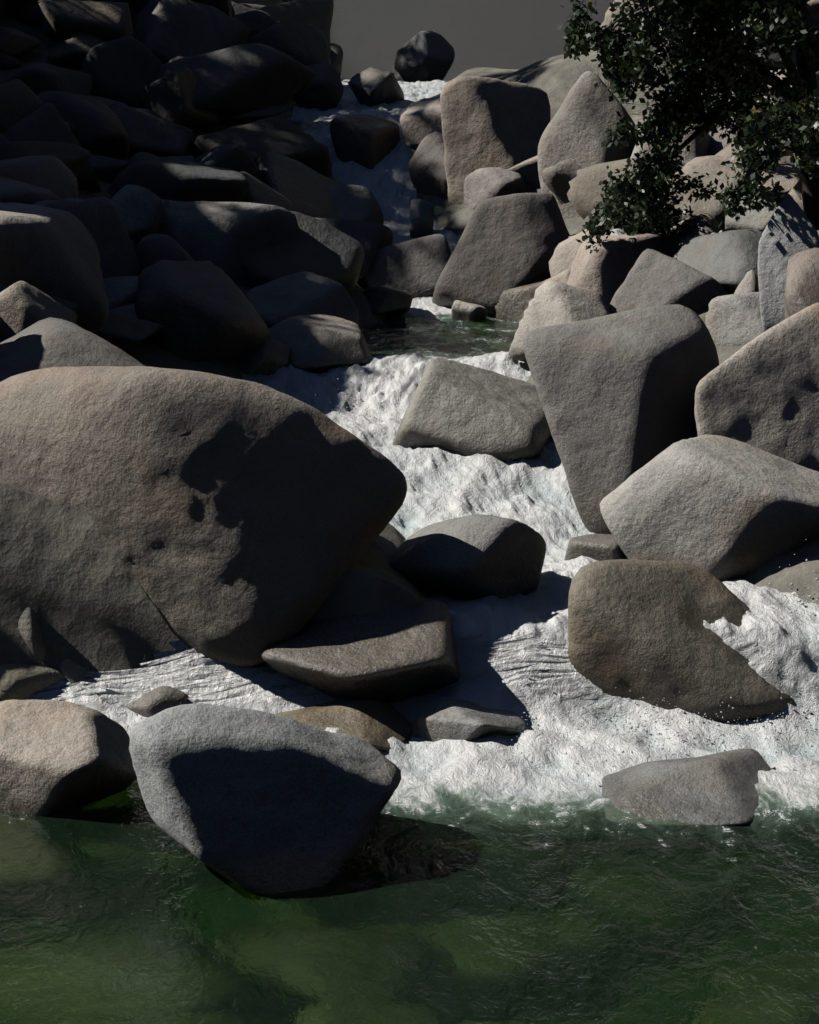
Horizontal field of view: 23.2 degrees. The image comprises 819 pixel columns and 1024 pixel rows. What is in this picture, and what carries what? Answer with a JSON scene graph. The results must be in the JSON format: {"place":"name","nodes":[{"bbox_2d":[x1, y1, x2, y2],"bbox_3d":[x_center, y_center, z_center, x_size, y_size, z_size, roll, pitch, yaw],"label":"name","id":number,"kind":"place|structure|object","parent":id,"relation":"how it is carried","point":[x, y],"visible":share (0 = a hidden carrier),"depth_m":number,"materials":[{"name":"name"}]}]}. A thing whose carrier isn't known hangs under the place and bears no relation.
{"place":"outdoors","nodes":[
{"label":"outdoors","id":0,"kind":"place"},
{"bbox_2d":[0,699,136,815],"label":"boulder","id":1,"kind":"object","parent":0,"point":[57,757],"visible":0.88,"depth_m":19.63,"materials":[{"name":"stone"}]},
{"bbox_2d":[0,78,818,1023],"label":"river water","id":2,"kind":"structure","parent":0,"point":[498,878],"depth_m":18.53,"materials":[{"name":"white"}]},
{"bbox_2d":[363,285,412,315],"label":"boulder","id":3,"kind":"object","parent":2,"relation":"on","point":[382,300],"visible":0.98,"depth_m":35.88,"materials":[{"name":"stone"}]},
{"bbox_2d":[410,699,524,741],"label":"wedge rock","id":4,"kind":"object","parent":2,"relation":"in","point":[454,719],"visible":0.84,"depth_m":21.80,"materials":[{"name":"stone"}]},
{"bbox_2d":[451,300,487,321],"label":"rock","id":5,"kind":"object","parent":2,"relation":"in","point":[461,310],"visible":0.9,"depth_m":35.70,"materials":[{"name":"stone"}]},
{"bbox_2d":[122,180,818,815],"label":"water spray","id":6,"kind":"object","parent":2,"relation":"on","point":[664,698],"visible":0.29,"depth_m":22.16,"materials":[{"name":"white liquid"}]},
{"bbox_2d":[564,534,627,560],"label":"rock","id":7,"kind":"object","parent":2,"relation":"in","point":[600,547],"visible":0.47,"depth_m":25.18,"materials":[{"name":"stone"}]},
{"bbox_2d":[602,748,771,825],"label":"pool rock","id":8,"kind":"object","parent":2,"relation":"in","point":[716,789],"visible":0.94,"depth_m":19.88,"materials":[{"name":"stone"}]},
{"bbox_2d":[0,14,818,671],"bbox_3d":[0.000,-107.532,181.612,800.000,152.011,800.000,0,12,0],"label":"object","id":9,"kind":"structure","parent":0,"point":[68,578],"depth_m":22.59,"materials":[{"name":"grey stone"}]},
{"bbox_2d":[0,27,41,56],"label":"boulder","id":10,"kind":"object","parent":9,"relation":"on","point":[14,42],"visible":0.94,"depth_m":42.32,"materials":[{"name":"stone"}]},
{"bbox_2d":[0,79,44,132],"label":"boulder","id":11,"kind":"object","parent":9,"relation":"on","point":[20,100],"visible":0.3,"depth_m":37.23,"materials":[{"name":"stone"}]},
{"bbox_2d":[0,176,60,203],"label":"boulder","id":12,"kind":"object","parent":9,"relation":"on","point":[13,191],"visible":0.47,"depth_m":32.72,"materials":[{"name":"stone"}]},
{"bbox_2d":[0,663,64,701],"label":"flat rock","id":13,"kind":"object","parent":9,"relation":"on","point":[19,681],"visible":0.44,"depth_m":22.48,"materials":[{"name":"stone"}]},
{"bbox_2d":[18,606,45,660],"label":"rock","id":14,"kind":"object","parent":13,"relation":"on","point":[29,629],"visible":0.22,"depth_m":22.50,"materials":[{"name":"stone"}]},
{"bbox_2d":[0,281,77,341],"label":"boulder","id":15,"kind":"object","parent":9,"relation":"on","point":[24,305],"visible":0.56,"depth_m":27.51,"materials":[{"name":"stone"}]},
{"bbox_2d":[0,155,78,198],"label":"boulder","id":16,"kind":"object","parent":9,"relation":"on","point":[55,175],"visible":0.34,"depth_m":34.03,"materials":[{"name":"stone"}]},
{"bbox_2d":[0,141,90,177],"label":"boulder","id":17,"kind":"object","parent":9,"relation":"on","point":[74,158],"visible":0.54,"depth_m":35.95,"materials":[{"name":"stone"}]},
{"bbox_2d":[0,62,92,95],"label":"boulder","id":18,"kind":"object","parent":9,"relation":"on","point":[36,78],"visible":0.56,"depth_m":40.85,"materials":[{"name":"stone"}]},
{"bbox_2d":[2,103,100,191],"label":"boulder","id":19,"kind":"object","parent":9,"relation":"on","point":[45,122],"visible":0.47,"depth_m":37.26,"materials":[{"name":"stone"}]},
{"bbox_2d":[0,202,108,331],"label":"boulder","id":20,"kind":"object","parent":9,"relation":"on","point":[50,251],"visible":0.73,"depth_m":28.88,"materials":[{"name":"stone"}]},
{"bbox_2d":[17,0,119,25],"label":"boulder","id":21,"kind":"object","parent":9,"relation":"on","point":[29,12],"visible":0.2,"depth_m":44.54,"materials":[{"name":"stone"}]},
{"bbox_2d":[0,317,144,381],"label":"boulder","id":22,"kind":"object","parent":9,"relation":"on","point":[49,342],"depth_m":25.31,"materials":[{"name":"stone"}]},
{"bbox_2d":[47,32,103,67],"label":"boulder","id":23,"kind":"object","parent":9,"relation":"on","point":[73,49],"visible":0.53,"depth_m":42.69,"materials":[{"name":"stone"}]},
{"bbox_2d":[59,659,91,683],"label":"rock","id":24,"kind":"object","parent":9,"relation":"on","point":[72,671],"visible":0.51,"depth_m":22.56,"materials":[{"name":"stone"}]},
{"bbox_2d":[37,91,128,160],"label":"boulder","id":25,"kind":"object","parent":9,"relation":"on","point":[101,131],"visible":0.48,"depth_m":39.18,"materials":[{"name":"stone"}]},
{"bbox_2d":[31,197,138,277],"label":"boulder","id":26,"kind":"object","parent":9,"relation":"on","point":[99,218],"visible":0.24,"depth_m":31.74,"materials":[{"name":"stone"}]},
{"bbox_2d":[37,0,133,42],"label":"boulder","id":27,"kind":"object","parent":9,"relation":"on","point":[105,21],"visible":0.55,"depth_m":43.09,"materials":[{"name":"stone"}]},
{"bbox_2d":[89,154,128,183],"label":"boulder","id":28,"kind":"object","parent":9,"relation":"on","point":[107,169],"visible":0.28,"depth_m":38.66,"materials":[{"name":"stone"}]},
{"bbox_2d":[103,276,137,309],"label":"boulder","id":29,"kind":"object","parent":9,"relation":"on","point":[121,291],"visible":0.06,"depth_m":31.38,"materials":[{"name":"stone"}]},
{"bbox_2d":[81,36,162,108],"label":"rock","id":30,"kind":"object","parent":9,"relation":"on","point":[124,69],"visible":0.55,"depth_m":42.32,"materials":[{"name":"stone"}]},
{"bbox_2d":[109,303,137,318],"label":"boulder","id":31,"kind":"object","parent":9,"relation":"on","point":[128,310],"visible":0.16,"depth_m":31.16,"materials":[{"name":"stone"}]},
{"bbox_2d":[92,313,164,348],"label":"boulder","id":32,"kind":"object","parent":9,"relation":"on","point":[120,331],"visible":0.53,"depth_m":30.40,"materials":[{"name":"stone"}]},
{"bbox_2d":[110,184,164,246],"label":"boulder","id":33,"kind":"object","parent":9,"relation":"on","point":[141,210],"visible":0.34,"depth_m":34.51,"materials":[{"name":"stone"}]},
{"bbox_2d":[109,102,192,157],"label":"boulder","id":34,"kind":"object","parent":9,"relation":"on","point":[147,132],"visible":0.52,"depth_m":41.31,"materials":[{"name":"stone"}]},
{"bbox_2d":[125,686,187,716],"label":"rock","id":35,"kind":"object","parent":9,"relation":"on","point":[155,701],"visible":0.66,"depth_m":22.39,"materials":[{"name":"stone"}]},
{"bbox_2d":[134,234,193,273],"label":"boulder","id":36,"kind":"object","parent":9,"relation":"on","point":[150,249],"visible":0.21,"depth_m":32.18,"materials":[{"name":"stone"}]},
{"bbox_2d":[119,0,231,16],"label":"boulder","id":37,"kind":"object","parent":9,"relation":"on","point":[224,6],"visible":0.11,"depth_m":45.56,"materials":[{"name":"stone"}]},
{"bbox_2d":[136,67,219,133],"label":"boulder","id":38,"kind":"object","parent":9,"relation":"on","point":[169,96],"visible":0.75,"depth_m":42.05,"materials":[{"name":"stone"}]},
{"bbox_2d":[118,158,248,201],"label":"boulder","id":39,"kind":"object","parent":9,"relation":"on","point":[174,180],"visible":0.43,"depth_m":37.35,"materials":[{"name":"stone"}]},
{"bbox_2d":[134,0,251,63],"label":"boulder","id":40,"kind":"object","parent":9,"relation":"on","point":[166,31],"visible":0.38,"depth_m":44.88,"materials":[{"name":"stone"}]},
{"bbox_2d":[0,366,406,667],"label":"boulder","id":41,"kind":"object","parent":9,"relation":"on","point":[241,523],"visible":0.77,"depth_m":22.32,"materials":[{"name":"stone"}]},
{"bbox_2d":[135,260,271,360],"bbox_3d":[-3.229,-2.951,31.418,2.076,2.014,1.696,11,16,42],"label":"boulder","id":42,"kind":"object","parent":9,"relation":"on","point":[203,311],"visible":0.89,"depth_m":30.98,"materials":[{"name":"stone"}]},
{"bbox_2d":[158,199,299,286],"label":"boulder","id":43,"kind":"object","parent":9,"relation":"on","point":[227,238],"visible":0.4,"depth_m":34.79,"materials":[{"name":"stone"}]},
{"bbox_2d":[194,144,263,181],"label":"boulder","id":44,"kind":"object","parent":9,"relation":"on","point":[235,157],"visible":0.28,"depth_m":39.58,"materials":[{"name":"stone"}]},
{"bbox_2d":[158,43,315,113],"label":"boulder","id":45,"kind":"object","parent":9,"relation":"on","point":[245,78],"visible":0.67,"depth_m":42.65,"materials":[{"name":"stone"}]},
{"bbox_2d":[234,10,277,38],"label":"boulder","id":46,"kind":"object","parent":9,"relation":"on","point":[257,21],"visible":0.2,"depth_m":48.52,"materials":[{"name":"stone"}]},
{"bbox_2d":[217,99,295,124],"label":"rock","id":47,"kind":"object","parent":9,"relation":"on","point":[247,117],"visible":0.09,"depth_m":42.94,"materials":[{"name":"stone"}]},
{"bbox_2d":[189,116,331,176],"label":"boulder","id":48,"kind":"object","parent":9,"relation":"on","point":[276,134],"visible":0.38,"depth_m":41.67,"materials":[{"name":"stone"}]},
{"bbox_2d":[233,337,290,375],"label":"boulder","id":49,"kind":"object","parent":9,"relation":"on","point":[271,356],"visible":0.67,"depth_m":31.36,"materials":[{"name":"stone"}]},
{"bbox_2d":[240,171,292,210],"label":"boulder","id":50,"kind":"object","parent":9,"relation":"on","point":[259,191],"visible":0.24,"depth_m":38.56,"materials":[{"name":"stone"}]},
{"bbox_2d":[246,20,330,65],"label":"boulder","id":51,"kind":"object","parent":9,"relation":"on","point":[305,44],"visible":0.32,"depth_m":46.34,"materials":[{"name":"stone"}]},
{"bbox_2d":[255,0,333,42],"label":"boulder","id":52,"kind":"object","parent":9,"relation":"on","point":[318,14],"visible":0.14,"depth_m":54.38,"materials":[{"name":"stone"}]},
{"bbox_2d":[256,152,340,218],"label":"boulder","id":53,"kind":"object","parent":9,"relation":"on","point":[303,188],"visible":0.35,"depth_m":40.18,"materials":[{"name":"stone"}]},
{"bbox_2d":[241,211,363,294],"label":"black boulder","id":54,"kind":"object","parent":9,"relation":"on","point":[320,247],"visible":0.42,"depth_m":35.14,"materials":[{"name":"stone"}]},
{"bbox_2d":[246,272,358,327],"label":"boulder","id":55,"kind":"object","parent":9,"relation":"on","point":[276,301],"visible":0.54,"depth_m":33.77,"materials":[{"name":"stone"}]},
{"bbox_2d":[293,63,343,110],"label":"rock","id":56,"kind":"object","parent":9,"relation":"on","point":[323,89],"visible":0.64,"depth_m":46.01,"materials":[{"name":"stone"}]},
{"bbox_2d":[269,314,371,369],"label":"rock","id":57,"kind":"object","parent":9,"relation":"on","point":[318,342],"visible":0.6,"depth_m":31.63,"materials":[{"name":"stone"}]},
{"bbox_2d":[329,43,342,77],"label":"boulder","id":58,"kind":"object","parent":9,"relation":"on","point":[336,55],"visible":0.09,"depth_m":51.48,"materials":[{"name":"stone"}]},
{"bbox_2d":[276,699,412,751],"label":"boulder","id":59,"kind":"object","parent":9,"relation":"on","point":[376,724],"visible":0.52,"depth_m":21.91,"materials":[{"name":"stone"}]},
{"bbox_2d":[316,218,392,286],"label":"boulder","id":60,"kind":"object","parent":9,"relation":"on","point":[372,238],"visible":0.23,"depth_m":37.70,"materials":[{"name":"stone"}]},
{"bbox_2d":[329,184,383,224],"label":"boulder","id":61,"kind":"object","parent":9,"relation":"on","point":[357,202],"visible":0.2,"depth_m":40.40,"materials":[{"name":"stone"}]},
{"bbox_2d":[262,598,460,702],"bbox_3d":[-0.291,1.771,22.577,2.343,1.384,1.677,-12,17,-44],"label":"boulder","id":62,"kind":"object","parent":9,"relation":"on","point":[391,657],"visible":0.86,"depth_m":22.21,"materials":[{"name":"stone"}]},
{"bbox_2d":[330,114,399,168],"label":"waterfall rock","id":63,"kind":"object","parent":9,"relation":"on","point":[367,141],"visible":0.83,"depth_m":42.79,"materials":[{"name":"stone"}]},
{"bbox_2d":[348,67,403,106],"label":"boulder","id":64,"kind":"object","parent":9,"relation":"on","point":[371,86],"visible":0.86,"depth_m":46.47,"materials":[{"name":"stone"}]},
{"bbox_2d":[363,234,450,297],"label":"boulder","id":65,"kind":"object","parent":9,"relation":"on","point":[414,267],"depth_m":37.42,"materials":[{"name":"stone"}]},
{"bbox_2d":[400,94,441,149],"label":"boulder","id":66,"kind":"object","parent":9,"relation":"on","point":[420,120],"visible":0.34,"depth_m":42.52,"materials":[{"name":"stone"}]},
{"bbox_2d":[410,199,434,238],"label":"boulder","id":67,"kind":"object","parent":9,"relation":"on","point":[422,212],"visible":0.7,"depth_m":40.76,"materials":[{"name":"stone"}]},
{"bbox_2d":[395,31,454,82],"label":"boulder","id":68,"kind":"object","parent":9,"relation":"on","point":[424,56],"visible":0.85,"depth_m":52.51,"materials":[{"name":"stone"}]},
{"bbox_2d":[408,131,447,198],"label":"boulder","id":69,"kind":"object","parent":9,"relation":"on","point":[426,166],"visible":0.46,"depth_m":41.93,"materials":[{"name":"stone"}]},
{"bbox_2d":[282,0,614,80],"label":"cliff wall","id":70,"kind":"structure","parent":9,"relation":"on","point":[500,34],"depth_m":98.68,"materials":[{"name":"stone"}]},
{"bbox_2d":[389,514,545,599],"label":"rock","id":71,"kind":"object","parent":9,"relation":"on","point":[473,557],"visible":0.88,"depth_m":23.69,"materials":[{"name":"stone"}]},
{"bbox_2d":[392,357,550,461],"bbox_3d":[1.006,-1.334,28.878,2.557,1.723,2.300,0,12,0],"label":"stream rock","id":72,"kind":"object","parent":9,"relation":"on","point":[459,407],"visible":0.75,"depth_m":28.15,"materials":[{"name":"stone"}]},
{"bbox_2d":[464,167,524,208],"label":"boulder","id":73,"kind":"object","parent":9,"relation":"on","point":[480,184],"visible":0.55,"depth_m":40.59,"materials":[{"name":"stone"}]},
{"bbox_2d":[440,76,550,204],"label":"ridge boulder","id":74,"kind":"object","parent":9,"relation":"on","point":[491,122],"visible":0.65,"depth_m":40.86,"materials":[{"name":"stone"}]},
{"bbox_2d":[432,193,569,316],"bbox_3d":[1.768,-4.411,37.122,2.789,3.095,2.237,0,12,0],"label":"dark boulder","id":75,"kind":"object","parent":9,"relation":"on","point":[506,242],"visible":0.63,"depth_m":36.22,"materials":[{"name":"stone"}]},
{"bbox_2d":[495,279,546,321],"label":"boulder","id":76,"kind":"object","parent":9,"relation":"on","point":[512,305],"visible":0.16,"depth_m":36.01,"materials":[{"name":"stone"}]},
{"bbox_2d":[507,153,540,188],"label":"boulder","id":77,"kind":"object","parent":9,"relation":"on","point":[527,169],"visible":0.16,"depth_m":40.65,"materials":[{"name":"stone"}]},
{"bbox_2d":[509,280,610,361],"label":"boulder","id":78,"kind":"object","parent":9,"relation":"on","point":[551,303],"visible":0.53,"depth_m":31.07,"materials":[{"name":"stone"}]},
{"bbox_2d":[540,158,582,203],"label":"boulder","id":79,"kind":"object","parent":9,"relation":"on","point":[558,177],"visible":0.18,"depth_m":38.75,"materials":[{"name":"stone"}]},
{"bbox_2d":[549,223,620,276],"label":"boulder","id":80,"kind":"object","parent":9,"relation":"on","point":[563,256],"visible":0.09,"depth_m":35.59,"materials":[{"name":"stone"}]},
{"bbox_2d":[538,71,634,218],"bbox_3d":[3.539,-6.762,39.316,2.080,3.807,1.466,7,14,29],"label":"ridge boulder","id":81,"kind":"object","parent":9,"relation":"on","point":[577,127],"visible":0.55,"depth_m":38.56,"materials":[{"name":"stone"}]},
{"bbox_2d":[567,230,670,307],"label":"boulder","id":82,"kind":"object","parent":9,"relation":"on","point":[604,268],"visible":0.48,"depth_m":32.71,"materials":[{"name":"stone"}]},
{"bbox_2d":[522,304,718,533],"bbox_3d":[2.855,-0.909,27.314,2.160,3.801,1.967,10,16,40],"label":"tall boulder","id":83,"kind":"object","parent":9,"relation":"on","point":[616,393],"visible":0.69,"depth_m":26.61,"materials":[{"name":"stone"}]},
{"bbox_2d":[567,157,687,229],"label":"boulder","id":84,"kind":"object","parent":9,"relation":"on","point":[585,191],"visible":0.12,"depth_m":37.74,"materials":[{"name":"stone"}]},
{"bbox_2d":[600,0,661,41],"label":"boulder","id":85,"kind":"object","parent":9,"relation":"on","point":[608,18],"visible":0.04,"depth_m":43.62,"materials":[{"name":"stone"}]},
{"bbox_2d":[608,249,727,313],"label":"tall boulder","id":86,"kind":"object","parent":9,"relation":"on","point":[654,278],"visible":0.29,"depth_m":31.09,"materials":[{"name":"stone"}]},
{"bbox_2d":[630,124,709,161],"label":"boulder","id":87,"kind":"object","parent":9,"relation":"on","point":[699,149],"visible":0.07,"depth_m":37.77,"materials":[{"name":"stone"}]},
{"bbox_2d":[568,559,793,721],"bbox_3d":[3.443,1.688,23.163,2.923,2.374,2.154,3,12,16],"label":"boulder","id":88,"kind":"object","parent":9,"relation":"on","point":[630,621],"visible":0.65,"depth_m":22.42,"materials":[{"name":"stone"}]},
{"bbox_2d":[669,213,723,257],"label":"boulder","id":89,"kind":"object","parent":9,"relation":"on","point":[703,223],"visible":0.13,"depth_m":33.18,"materials":[{"name":"stone"}]},
{"bbox_2d":[658,173,751,228],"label":"boulder","id":90,"kind":"object","parent":9,"relation":"on","point":[712,205],"visible":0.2,"depth_m":34.96,"materials":[{"name":"stone"}]},
{"bbox_2d":[600,434,818,580],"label":"boulder","id":91,"kind":"object","parent":9,"relation":"on","point":[720,508],"visible":0.67,"depth_m":24.56,"materials":[{"name":"stone"}]},
{"bbox_2d":[673,229,763,292],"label":"boulder","id":92,"kind":"object","parent":9,"relation":"on","point":[727,260],"visible":0.42,"depth_m":31.23,"materials":[{"name":"stone"}]},
{"bbox_2d":[708,123,737,155],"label":"boulder","id":93,"kind":"object","parent":9,"relation":"on","point":[717,144],"visible":0.06,"depth_m":38.13,"materials":[{"name":"stone"}]},
{"bbox_2d":[667,155,799,204],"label":"boulder","id":94,"kind":"object","parent":9,"relation":"on","point":[788,177],"visible":0.1,"depth_m":36.24,"materials":[{"name":"stone"}]},
{"bbox_2d":[705,292,762,345],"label":"boulder","id":95,"kind":"object","parent":9,"relation":"on","point":[733,320],"visible":0.55,"depth_m":29.25,"materials":[{"name":"stone"}]},
{"bbox_2d":[734,269,758,293],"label":"rock","id":96,"kind":"object","parent":95,"relation":"on","point":[749,283],"visible":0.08,"depth_m":29.65,"materials":[{"name":"stone"}]},
{"bbox_2d":[725,196,777,229],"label":"boulder","id":97,"kind":"object","parent":9,"relation":"on","point":[757,218],"visible":0.2,"depth_m":34.18,"materials":[{"name":"stone"}]},
{"bbox_2d":[694,302,818,471],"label":"boulder","id":98,"kind":"object","parent":9,"relation":"on","point":[761,391],"visible":0.54,"depth_m":25.85,"materials":[{"name":"stone"}]},
{"bbox_2d":[743,31,810,68],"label":"boulder","id":99,"kind":"object","parent":9,"relation":"on","point":[777,60],"visible":0.11,"depth_m":41.04,"materials":[{"name":"stone"}]},
{"bbox_2d":[758,194,818,331],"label":"tall rock","id":100,"kind":"object","parent":9,"relation":"on","point":[789,231],"visible":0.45,"depth_m":28.46,"materials":[{"name":"stone"}]},
{"bbox_2d":[785,248,818,318],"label":"boulder","id":101,"kind":"object","parent":9,"relation":"on","point":[802,286],"visible":0.51,"depth_m":27.34,"materials":[{"name":"stone"}]},
{"bbox_3d":[-0.387,4.223,18.880,2.021,0.952,2.038,0,12,0],"label":"stone pool bed","id":102,"kind":"object","parent":9,"relation":"on","visible":0},
{"bbox_2d":[129,704,400,894],"bbox_3d":[-1.250,2.767,18.408,1.812,2.128,2.351,9,15,35],"label":"boulder","id":103,"kind":"object","parent":102,"relation":"on","point":[256,802],"visible":0.94,"depth_m":17.86,"materials":[{"name":"stone"}]},
{"bbox_2d":[557,0,818,256],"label":"oak tree","id":104,"kind":"object","parent":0,"point":[641,210],"depth_m":31.19,"materials":[{"name":"green plant"}]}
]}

